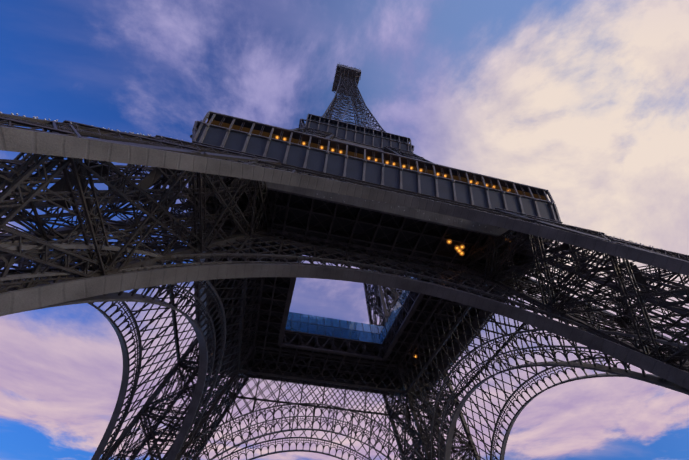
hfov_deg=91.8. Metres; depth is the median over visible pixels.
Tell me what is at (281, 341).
tower deck girders
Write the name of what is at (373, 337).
tower glass balustrade
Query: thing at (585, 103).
sky
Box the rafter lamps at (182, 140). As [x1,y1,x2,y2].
[0,111,661,248]
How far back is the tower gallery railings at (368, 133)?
70.14 m
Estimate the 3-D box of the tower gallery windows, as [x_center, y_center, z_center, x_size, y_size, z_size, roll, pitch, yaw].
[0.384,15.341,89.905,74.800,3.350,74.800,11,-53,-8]
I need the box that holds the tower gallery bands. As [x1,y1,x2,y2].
[190,64,560,397]
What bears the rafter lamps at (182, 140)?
on the tower leg lattice
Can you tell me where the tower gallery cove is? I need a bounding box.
[195,113,557,221]
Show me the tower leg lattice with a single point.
(19, 177)
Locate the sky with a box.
[0,0,688,459]
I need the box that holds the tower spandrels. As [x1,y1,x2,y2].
[56,156,632,459]
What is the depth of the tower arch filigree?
64.27 m
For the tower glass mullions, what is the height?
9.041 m
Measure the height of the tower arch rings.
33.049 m
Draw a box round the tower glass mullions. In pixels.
[290,277,414,339]
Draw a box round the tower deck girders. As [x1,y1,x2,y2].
[212,183,527,386]
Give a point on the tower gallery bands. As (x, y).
(412, 213)
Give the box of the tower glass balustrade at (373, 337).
[285,261,416,343]
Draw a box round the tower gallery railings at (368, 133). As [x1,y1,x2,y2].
[201,62,541,199]
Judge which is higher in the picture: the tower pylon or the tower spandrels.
the tower pylon
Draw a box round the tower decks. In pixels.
[216,185,517,380]
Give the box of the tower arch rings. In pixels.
[0,126,688,459]
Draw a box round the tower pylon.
[321,73,385,145]
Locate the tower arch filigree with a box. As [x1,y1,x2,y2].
[0,249,688,459]
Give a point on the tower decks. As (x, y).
(336, 224)
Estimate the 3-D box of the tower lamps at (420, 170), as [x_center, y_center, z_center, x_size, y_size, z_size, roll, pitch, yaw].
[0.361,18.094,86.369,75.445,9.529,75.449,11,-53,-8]
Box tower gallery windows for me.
[207,119,546,200]
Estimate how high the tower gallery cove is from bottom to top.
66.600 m
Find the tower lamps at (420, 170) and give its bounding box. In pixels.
[276,137,508,356]
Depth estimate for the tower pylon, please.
192.76 m
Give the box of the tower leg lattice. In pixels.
[0,113,688,459]

